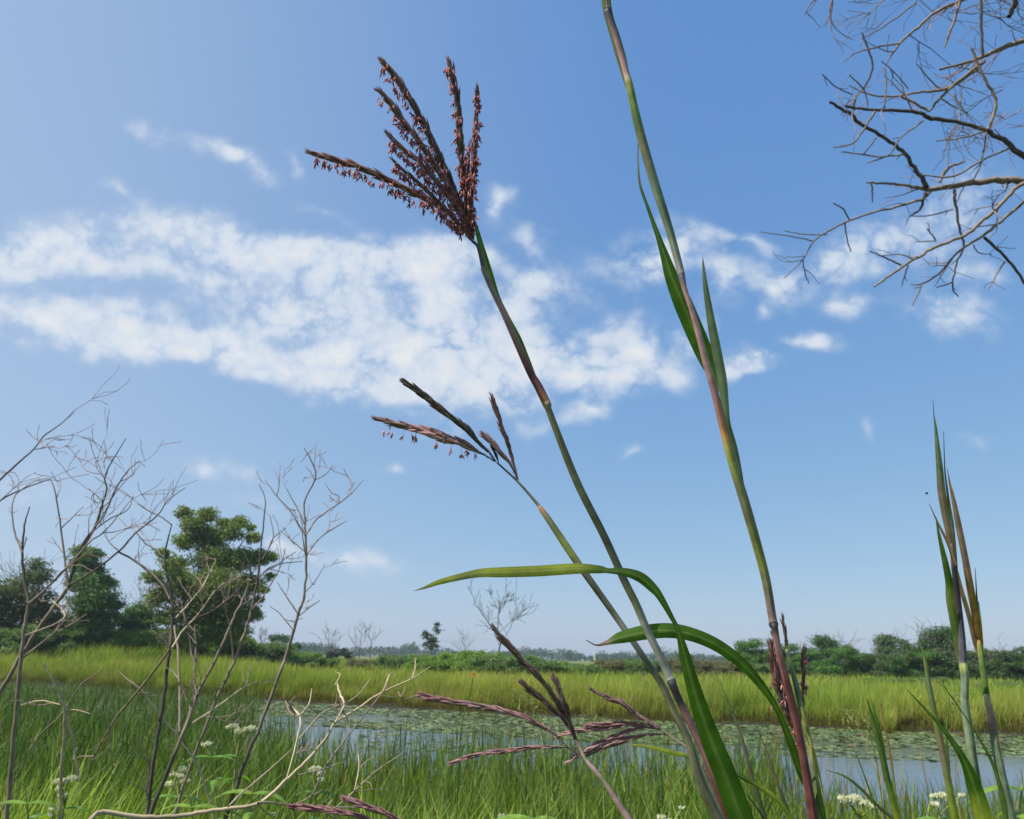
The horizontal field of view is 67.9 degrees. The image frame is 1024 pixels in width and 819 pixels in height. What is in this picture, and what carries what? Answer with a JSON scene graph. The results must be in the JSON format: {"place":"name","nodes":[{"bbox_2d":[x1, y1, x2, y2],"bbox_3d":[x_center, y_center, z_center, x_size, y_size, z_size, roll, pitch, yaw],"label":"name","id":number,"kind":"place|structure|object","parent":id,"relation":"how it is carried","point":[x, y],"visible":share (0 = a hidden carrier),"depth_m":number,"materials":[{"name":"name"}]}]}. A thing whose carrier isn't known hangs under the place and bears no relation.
{"place":"outdoors","nodes":[
{"label":"outdoors","id":0,"kind":"place"},
{"bbox_2d":[0,680,1023,818],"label":"water","id":1,"kind":"structure","parent":0,"point":[913,768],"depth_m":18.21,"materials":[{"name":"blue liquid"}]},
{"bbox_2d":[0,677,1023,818],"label":"pond reeds","id":2,"kind":"object","parent":1,"relation":"in","point":[640,791],"visible":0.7,"depth_m":10.70,"materials":[{"name":"green plant"}]},
{"bbox_2d":[0,685,1023,773],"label":"lily pads","id":3,"kind":"object","parent":1,"relation":"on","point":[861,738],"visible":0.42,"depth_m":22.57,"materials":[{"name":"green plant"}]},
{"bbox_2d":[0,675,1023,733],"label":"dead sedge","id":4,"kind":"object","parent":1,"relation":"on","point":[911,728],"visible":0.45,"depth_m":28.82,"materials":[{"name":"brown plant"}]},
{"bbox_2d":[0,0,1023,659],"label":"sky","id":5,"kind":"structure","parent":0,"point":[167,219],"materials":[{"name":"blue"}]},
{"bbox_2d":[0,637,1023,732],"bbox_3d":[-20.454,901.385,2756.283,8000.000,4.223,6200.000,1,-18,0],"label":"ground","id":6,"kind":"structure","parent":0,"point":[572,662],"depth_m":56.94,"materials":[{"name":"green plant"}]},
{"bbox_2d":[0,784,57,818],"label":"leafy weed","id":7,"kind":"object","parent":6,"relation":"on","point":[42,816],"visible":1,"depth_m":1.60,"materials":[{"name":"green plant"}]},
{"bbox_2d":[0,552,62,620],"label":"dead tree","id":8,"kind":"object","parent":6,"relation":"on","point":[19,567],"visible":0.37,"depth_m":69.68,"materials":[{"name":"grey plant"}]},
{"bbox_2d":[0,551,71,632],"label":"leafy tree","id":9,"kind":"object","parent":6,"relation":"on","point":[10,611],"visible":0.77,"depth_m":63.62,"materials":[{"name":"green plant"}]},
{"bbox_2d":[0,623,77,656],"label":"willow shrub","id":10,"kind":"object","parent":6,"relation":"on","point":[11,643],"visible":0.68,"depth_m":60.43,"materials":[{"name":"green plant"}]},
{"bbox_2d":[7,662,89,818],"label":"dead stalk","id":11,"kind":"object","parent":6,"relation":"on","point":[65,719],"visible":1,"depth_m":1.60,"materials":[{"name":"brown plant"}]},
{"bbox_2d":[0,667,104,814],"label":"dead stalk","id":12,"kind":"object","parent":6,"relation":"on","point":[40,734],"visible":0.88,"depth_m":1.80,"materials":[{"name":"brown plant"}]},
{"bbox_2d":[0,366,129,500],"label":"dead sapling","id":13,"kind":"object","parent":6,"relation":"on","point":[14,466],"visible":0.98,"depth_m":1.93,"materials":[{"name":"brown wood"}]},
{"bbox_2d":[41,775,91,818],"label":"boneset","id":14,"kind":"object","parent":6,"relation":"on","point":[71,778],"visible":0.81,"depth_m":1.89,"materials":[{"name":"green plant"}]},
{"bbox_2d":[41,627,112,649],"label":"willow shrub","id":15,"kind":"object","parent":6,"relation":"on","point":[77,633],"visible":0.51,"depth_m":62.94,"materials":[{"name":"green plant"}]},
{"bbox_2d":[3,467,160,818],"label":"dead sapling","id":16,"kind":"object","parent":6,"relation":"on","point":[14,725],"visible":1,"depth_m":1.66,"materials":[{"name":"wood"}]},
{"bbox_2d":[53,537,130,648],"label":"leafy tree","id":17,"kind":"object","parent":6,"relation":"on","point":[95,596],"visible":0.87,"depth_m":64.49,"materials":[{"name":"green plant"}]},
{"bbox_2d":[0,408,196,695],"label":"dead sapling","id":18,"kind":"object","parent":6,"relation":"on","point":[47,615],"visible":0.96,"depth_m":1.78,"materials":[{"name":"brown wood"}]},
{"bbox_2d":[103,629,161,652],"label":"willow shrub","id":19,"kind":"object","parent":6,"relation":"on","point":[124,638],"visible":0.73,"depth_m":64.77,"materials":[{"name":"green plant"}]},
{"bbox_2d":[112,600,160,630],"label":"tree","id":20,"kind":"object","parent":6,"relation":"on","point":[136,619],"visible":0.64,"depth_m":68.24,"materials":[{"name":"green plant"}]},
{"bbox_2d":[128,626,181,654],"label":"willow shrub","id":21,"kind":"object","parent":6,"relation":"on","point":[153,632],"visible":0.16,"depth_m":66.60,"materials":[{"name":"green plant"}]},
{"bbox_2d":[73,477,246,814],"bbox_3d":[-0.879,1.067,1.508,0.493,1.877,0.286,-7,-20,25],"label":"dead sapling","id":22,"kind":"object","parent":6,"relation":"on","point":[150,777],"visible":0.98,"depth_m":1.65,"materials":[{"name":"brown wood"}]},
{"bbox_2d":[117,599,215,818],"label":"dead stalk","id":23,"kind":"object","parent":6,"relation":"on","point":[182,743],"visible":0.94,"depth_m":1.65,"materials":[{"name":"brown plant"}]},
{"bbox_2d":[152,765,201,818],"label":"boneset","id":24,"kind":"object","parent":6,"relation":"on","point":[179,774],"visible":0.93,"depth_m":1.89,"materials":[{"name":"white plant"}]},
{"bbox_2d":[156,629,207,656],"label":"willow shrub","id":25,"kind":"object","parent":6,"relation":"on","point":[167,634],"visible":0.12,"depth_m":66.07,"materials":[{"name":"green plant"}]},
{"bbox_2d":[156,794,230,818],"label":"leafy weed","id":26,"kind":"object","parent":6,"relation":"on","point":[191,806],"visible":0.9,"depth_m":1.50,"materials":[{"name":"green plant"}]},
{"bbox_2d":[138,504,279,656],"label":"oak tree","id":27,"kind":"object","parent":6,"relation":"on","point":[213,625],"visible":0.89,"depth_m":63.06,"materials":[{"name":"green plant"}]},
{"bbox_2d":[166,633,255,657],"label":"willow shrub","id":28,"kind":"object","parent":6,"relation":"on","point":[226,649],"visible":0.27,"depth_m":65.99,"materials":[{"name":"green plant"}]},
{"bbox_2d":[183,740,241,818],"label":"boneset","id":29,"kind":"object","parent":6,"relation":"on","point":[207,744],"visible":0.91,"depth_m":2.20,"materials":[{"name":"green plant"}]},
{"bbox_2d":[148,543,322,814],"bbox_3d":[-0.631,1.121,1.446,0.396,1.740,0.261,-7,-20,25],"label":"dead sapling","id":30,"kind":"object","parent":6,"relation":"on","point":[172,758],"visible":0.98,"depth_m":1.59,"materials":[{"name":"brown wood"}]},
{"bbox_2d":[203,636,267,659],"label":"willow shrub","id":31,"kind":"object","parent":6,"relation":"on","point":[209,650],"visible":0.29,"depth_m":66.96,"materials":[{"name":"green plant"}]},
{"bbox_2d":[173,484,298,813],"bbox_3d":[-0.620,1.080,1.562,0.298,1.908,0.186,-10,-21,32],"label":"dead sapling","id":32,"kind":"object","parent":6,"relation":"on","point":[253,606],"visible":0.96,"depth_m":1.73,"materials":[{"name":"brown wood"}]},
{"bbox_2d":[216,723,260,818],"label":"boneset","id":33,"kind":"object","parent":6,"relation":"on","point":[239,733],"visible":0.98,"depth_m":2.00,"materials":[{"name":"green plant"}]},
{"bbox_2d":[211,774,286,818],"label":"leafy weed","id":34,"kind":"object","parent":6,"relation":"on","point":[249,813],"visible":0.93,"depth_m":1.50,"materials":[{"name":"green plant"}]},
{"bbox_2d":[89,658,430,818],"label":"dead branch","id":35,"kind":"object","parent":6,"relation":"on","point":[164,816],"visible":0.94,"depth_m":0.83,"materials":[{"name":"beige wood"}]},
{"bbox_2d":[232,640,297,664],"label":"willow shrub","id":36,"kind":"object","parent":6,"relation":"on","point":[275,650],"visible":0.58,"depth_m":67.83,"materials":[{"name":"green plant"}]},
{"bbox_2d":[267,630,294,642],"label":"tree","id":37,"kind":"object","parent":6,"relation":"on","point":[282,638],"visible":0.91,"depth_m":110.01,"materials":[{"name":"green plant"}]},
{"bbox_2d":[223,447,362,818],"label":"dead sapling","id":38,"kind":"object","parent":6,"relation":"on","point":[256,735],"visible":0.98,"depth_m":1.59,"materials":[{"name":"grey wood"}]},
{"bbox_2d":[283,650,324,666],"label":"willow shrub","id":39,"kind":"object","parent":6,"relation":"on","point":[295,655],"visible":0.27,"depth_m":68.39,"materials":[{"name":"green plant"}]},
{"bbox_2d":[287,656,341,670],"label":"willow shrub","id":40,"kind":"object","parent":6,"relation":"on","point":[321,660],"visible":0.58,"depth_m":63.77,"materials":[{"name":"green plant"}]},
{"bbox_2d":[293,765,337,818],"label":"boneset","id":41,"kind":"object","parent":6,"relation":"on","point":[314,768],"visible":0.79,"depth_m":1.79,"materials":[{"name":"green plant"}]},
{"bbox_2d":[325,647,354,661],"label":"tree","id":42,"kind":"object","parent":6,"relation":"on","point":[343,652],"visible":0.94,"depth_m":83.44,"materials":[{"name":"green plant"}]},
{"bbox_2d":[285,794,400,818],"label":"bluestem stalk","id":43,"kind":"object","parent":6,"relation":"on","point":[352,801],"visible":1,"depth_m":0.50,"materials":[{"name":"brown plant"}]},
{"bbox_2d":[343,658,375,670],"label":"willow shrub","id":44,"kind":"object","parent":6,"relation":"on","point":[353,662],"visible":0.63,"depth_m":69.32,"materials":[{"name":"green plant"}]},
{"bbox_2d":[370,654,411,671],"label":"willow shrub","id":45,"kind":"object","parent":6,"relation":"on","point":[384,661],"visible":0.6,"depth_m":73.93,"materials":[{"name":"green plant"}]},
{"bbox_2d":[400,653,437,671],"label":"willow shrub","id":46,"kind":"object","parent":6,"relation":"on","point":[419,658],"visible":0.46,"depth_m":72.63,"materials":[{"name":"green plant"}]},
{"bbox_2d":[419,621,444,655],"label":"tree","id":47,"kind":"object","parent":6,"relation":"on","point":[431,643],"visible":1,"depth_m":104.66,"materials":[{"name":"green plant"}]},
{"bbox_2d":[0,739,869,818],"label":"bank grass","id":48,"kind":"structure","parent":6,"relation":"on","point":[76,814],"depth_m":3.05,"materials":[{"name":"green plant"}]},
{"bbox_2d":[419,649,462,672],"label":"willow shrub","id":49,"kind":"object","parent":6,"relation":"on","point":[435,663],"visible":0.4,"depth_m":67.66,"materials":[{"name":"green plant"}]},
{"bbox_2d":[455,673,475,818],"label":"stalk","id":50,"kind":"object","parent":6,"relation":"on","point":[473,674],"visible":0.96,"depth_m":3.00,"materials":[{"name":"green plant"}]},
{"bbox_2d":[441,649,505,672],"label":"willow shrub","id":51,"kind":"object","parent":6,"relation":"on","point":[459,663],"visible":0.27,"depth_m":63.84,"materials":[{"name":"green plant"}]},
{"bbox_2d":[468,578,537,650],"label":"dead tree","id":52,"kind":"object","parent":6,"relation":"on","point":[504,601],"visible":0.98,"depth_m":92.52,"materials":[{"name":"wood"}]},
{"bbox_2d":[465,653,546,677],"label":"willow shrub","id":53,"kind":"object","parent":6,"relation":"on","point":[495,662],"visible":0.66,"depth_m":57.45,"materials":[{"name":"green plant"}]},
{"bbox_2d":[415,623,631,818],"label":"bluestem stalk","id":54,"kind":"object","parent":6,"relation":"on","point":[564,715],"visible":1,"depth_m":0.52,"materials":[{"name":"brown plant"}]},
{"bbox_2d":[497,804,555,818],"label":"leafy weed","id":55,"kind":"object","parent":6,"relation":"on","point":[515,816],"visible":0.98,"depth_m":1.40,"materials":[{"name":"green plant"}]},
{"bbox_2d":[305,55,753,818],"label":"bluestem stalk","id":56,"kind":"object","parent":6,"relation":"on","point":[725,781],"visible":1,"depth_m":0.45,"materials":[{"name":"green plant"}]},
{"bbox_2d":[497,657,562,675],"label":"willow shrub","id":57,"kind":"object","parent":6,"relation":"on","point":[552,664],"visible":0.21,"depth_m":60.14,"materials":[{"name":"green plant"}]},
{"bbox_2d":[370,377,723,818],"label":"bluestem stalk","id":58,"kind":"object","parent":6,"relation":"on","point":[437,435],"visible":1,"depth_m":0.49,"materials":[{"name":"green plant"}]},
{"bbox_2d":[548,660,577,677],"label":"willow shrub","id":59,"kind":"object","parent":6,"relation":"on","point":[565,667],"visible":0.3,"depth_m":61.29,"materials":[{"name":"green plant"}]},
{"bbox_2d":[569,663,603,675],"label":"willow shrub","id":60,"kind":"object","parent":6,"relation":"on","point":[591,667],"visible":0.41,"depth_m":66.91,"materials":[{"name":"green plant"}]},
{"bbox_2d":[579,708,608,818],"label":"seed grass","id":61,"kind":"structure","parent":6,"relation":"on","point":[598,720],"depth_m":1.50,"materials":[{"name":"plant"}]},
{"bbox_2d":[265,641,947,667],"bbox_3d":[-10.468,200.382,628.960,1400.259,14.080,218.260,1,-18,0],"label":"woods","id":62,"kind":"object","parent":6,"relation":"on","point":[568,655],"visible":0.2,"depth_m":583.13,"materials":[{"name":"green plant"}]},
{"bbox_2d":[591,658,628,678],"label":"willow shrub","id":63,"kind":"object","parent":6,"relation":"on","point":[614,663],"visible":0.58,"depth_m":69.89,"materials":[{"name":"green plant"}]},
{"bbox_2d":[554,686,724,818],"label":"bluestem stalk","id":64,"kind":"object","parent":6,"relation":"on","point":[610,741],"visible":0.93,"depth_m":0.55,"materials":[{"name":"brown plant"}]},
{"bbox_2d":[619,658,662,675],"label":"willow shrub","id":65,"kind":"object","parent":6,"relation":"on","point":[633,665],"visible":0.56,"depth_m":73.77,"materials":[{"name":"green plant"}]},
{"bbox_2d":[661,657,702,674],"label":"willow shrub","id":66,"kind":"object","parent":6,"relation":"on","point":[674,665],"visible":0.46,"depth_m":73.10,"materials":[{"name":"green plant"}]},
{"bbox_2d":[586,0,817,818],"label":"bluestem stalk","id":67,"kind":"object","parent":6,"relation":"on","point":[709,355],"visible":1,"depth_m":0.46,"materials":[{"name":"green plant"}]},
{"bbox_2d":[694,658,723,675],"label":"willow shrub","id":68,"kind":"object","parent":6,"relation":"on","point":[707,666],"visible":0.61,"depth_m":72.85,"materials":[{"name":"green plant"}]},
{"bbox_2d":[709,660,754,678],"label":"willow shrub","id":69,"kind":"object","parent":6,"relation":"on","point":[726,666],"visible":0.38,"depth_m":70.80,"materials":[{"name":"green plant"}]},
{"bbox_2d":[719,679,766,818],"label":"grass shoot","id":70,"kind":"object","parent":6,"relation":"on","point":[758,796],"depth_m":0.62,"materials":[{"name":"green plant"}]},
{"bbox_2d":[733,662,788,675],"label":"willow shrub","id":71,"kind":"object","parent":6,"relation":"on","point":[759,668],"visible":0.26,"depth_m":70.94,"materials":[{"name":"green plant"}]},
{"bbox_2d":[734,634,794,674],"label":"wood tree","id":72,"kind":"object","parent":6,"relation":"on","point":[748,652],"visible":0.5,"depth_m":83.50,"materials":[{"name":"green plant"}]},
{"bbox_2d":[736,771,792,818],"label":"grass shoot","id":73,"kind":"object","parent":6,"relation":"on","point":[777,800],"depth_m":0.55,"materials":[{"name":"green plant"}]},
{"bbox_2d":[756,727,790,813],"bbox_3d":[0.238,0.952,0.423,0.156,1.440,0.002,15,-23,-36],"label":"grass shoot","id":74,"kind":"object","parent":6,"relation":"on","point":[777,784],"depth_m":0.60,"materials":[{"name":"green plant"}]},
{"bbox_2d":[767,640,818,676],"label":"wood tree","id":75,"kind":"object","parent":6,"relation":"on","point":[792,647],"visible":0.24,"depth_m":83.28,"materials":[{"name":"green plant"}]},
{"bbox_2d":[778,614,825,818],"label":"bluestem stalk","id":76,"kind":"object","parent":6,"relation":"on","point":[815,773],"visible":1,"depth_m":0.46,"materials":[{"name":"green plant"}]},
{"bbox_2d":[791,647,837,674],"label":"wood tree","id":77,"kind":"object","parent":6,"relation":"on","point":[809,653],"visible":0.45,"depth_m":80.86,"materials":[{"name":"green plant"}]},
{"bbox_2d":[796,628,866,660],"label":"wood tree","id":78,"kind":"object","parent":6,"relation":"on","point":[821,642],"visible":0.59,"depth_m":82.63,"materials":[{"name":"green plant"}]},
{"bbox_2d":[810,642,872,679],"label":"wood tree","id":79,"kind":"object","parent":6,"relation":"on","point":[832,666],"visible":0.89,"depth_m":78.20,"materials":[{"name":"green plant"}]},
{"bbox_2d":[837,793,878,818],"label":"boneset","id":80,"kind":"object","parent":6,"relation":"on","point":[848,800],"visible":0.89,"depth_m":1.59,"materials":[{"name":"white plant"}]},
{"bbox_2d":[827,770,893,818],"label":"grass shoot","id":81,"kind":"object","parent":6,"relation":"on","point":[878,806],"depth_m":0.80,"materials":[{"name":"green plant"}]},
{"bbox_2d":[856,640,897,677],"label":"wood tree","id":82,"kind":"object","parent":6,"relation":"on","point":[871,665],"visible":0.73,"depth_m":77.47,"materials":[{"name":"green plant"}]},
{"bbox_2d":[867,699,901,818],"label":"grass shoot","id":83,"kind":"object","parent":6,"relation":"on","point":[885,769],"depth_m":0.66,"materials":[{"name":"green plant"}]},
{"bbox_2d":[761,0,1023,305],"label":"dead oak","id":84,"kind":"object","parent":6,"relation":"on","point":[1016,180],"visible":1,"depth_m":6.16,"materials":[{"name":"wood"}]},
{"bbox_2d":[870,629,921,661],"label":"wood tree","id":85,"kind":"object","parent":6,"relation":"on","point":[888,643],"visible":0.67,"depth_m":80.69,"materials":[{"name":"green plant"}]},
{"bbox_2d":[878,650,924,679],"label":"wood tree","id":86,"kind":"object","parent":6,"relation":"on","point":[909,659],"visible":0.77,"depth_m":75.22,"materials":[{"name":"green plant"}]},
{"bbox_2d":[897,646,950,678],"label":"wood tree","id":87,"kind":"object","parent":6,"relation":"on","point":[910,671],"visible":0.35,"depth_m":74.83,"materials":[{"name":"green plant"}]},
{"bbox_2d":[897,617,968,676],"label":"wood tree","id":88,"kind":"object","parent":6,"relation":"on","point":[937,632],"visible":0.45,"depth_m":77.58,"materials":[{"name":"green plant"}]},
{"bbox_2d":[903,618,979,680],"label":"wood tree","id":89,"kind":"object","parent":6,"relation":"on","point":[936,669],"visible":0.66,"depth_m":74.71,"materials":[{"name":"green plant"}]},
{"bbox_2d":[917,791,965,818],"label":"boneset","id":90,"kind":"object","parent":6,"relation":"on","point":[938,796],"visible":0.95,"depth_m":1.60,"materials":[{"name":"white plant"}]},
{"bbox_2d":[945,698,950,818],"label":"grass shoot","id":91,"kind":"object","parent":6,"relation":"on","point":[946,742],"depth_m":0.90,"materials":[{"name":"green plant"}]},
{"bbox_2d":[933,406,981,784],"bbox_3d":[0.351,0.821,0.415,0.015,1.691,0.170,-7,-20,25],"label":"grass shoot","id":92,"kind":"object","parent":6,"relation":"on","point":[954,605],"depth_m":0.61,"materials":[{"name":"green plant"}]},
{"bbox_2d":[941,645,997,680],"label":"wood tree","id":93,"kind":"object","parent":6,"relation":"on","point":[973,668],"visible":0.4,"depth_m":73.12,"materials":[{"name":"green plant"}]},
{"bbox_2d":[929,468,1016,818],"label":"grass shoot","id":94,"kind":"object","parent":6,"relation":"on","point":[975,625],"depth_m":0.61,"materials":[{"name":"green plant"}]},
{"bbox_2d":[938,677,1008,818],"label":"grass shoot","id":95,"kind":"object","parent":6,"relation":"on","point":[1002,799],"depth_m":0.57,"materials":[{"name":"green plant"}]},
{"bbox_2d":[969,770,1023,818],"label":"leafy weed","id":96,"kind":"object","parent":6,"relation":"on","point":[1019,815],"visible":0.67,"depth_m":1.30,"materials":[{"name":"green plant"}]},
{"bbox_2d":[970,634,1023,681],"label":"wood tree","id":97,"kind":"object","parent":6,"relation":"on","point":[998,666],"visible":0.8,"depth_m":71.77,"materials":[{"name":"green plant"}]},
{"bbox_2d":[991,649,1023,681],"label":"wood tree","id":98,"kind":"object","parent":6,"relation":"on","point":[1018,671],"visible":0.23,"depth_m":72.77,"materials":[{"name":"green plant"}]},
{"bbox_2d":[511,688,556,818],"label":"seed grass","id":99,"kind":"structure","parent":0,"point":[534,711],"depth_m":1.30,"materials":[{"name":"plant"}]},
{"bbox_2d":[840,708,883,818],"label":"seed grass","id":100,"kind":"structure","parent":0,"point":[857,722],"depth_m":1.00,"materials":[{"name":"green plant"}]},
{"bbox_2d":[919,637,959,818],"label":"grass shoot","id":101,"kind":"object","parent":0,"point":[946,773],"depth_m":0.66,"materials":[{"name":"green plant"}]},
{"bbox_2d":[927,680,967,757],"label":"seed grass","id":102,"kind":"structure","parent":0,"point":[955,699],"depth_m":1.10,"materials":[{"name":"green plant"}]},
{"bbox_2d":[906,689,991,818],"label":"grass shoot","id":103,"kind":"object","parent":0,"point":[979,802],"depth_m":0.58,"materials":[{"name":"green plant"}]},
{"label":"bank turf","id":104,"kind":"object","parent":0,"visible":0},
{"bbox_2d":[880,700,897,802],"bbox_3d":[0.375,1.000,0.574,0.005,1.466,0.121,-7,-20,24],"label":"grass shoot","id":105,"kind":"object","parent":104,"relation":"on","point":[892,769],"depth_m":0.75,"materials":[{"name":"green plant"}]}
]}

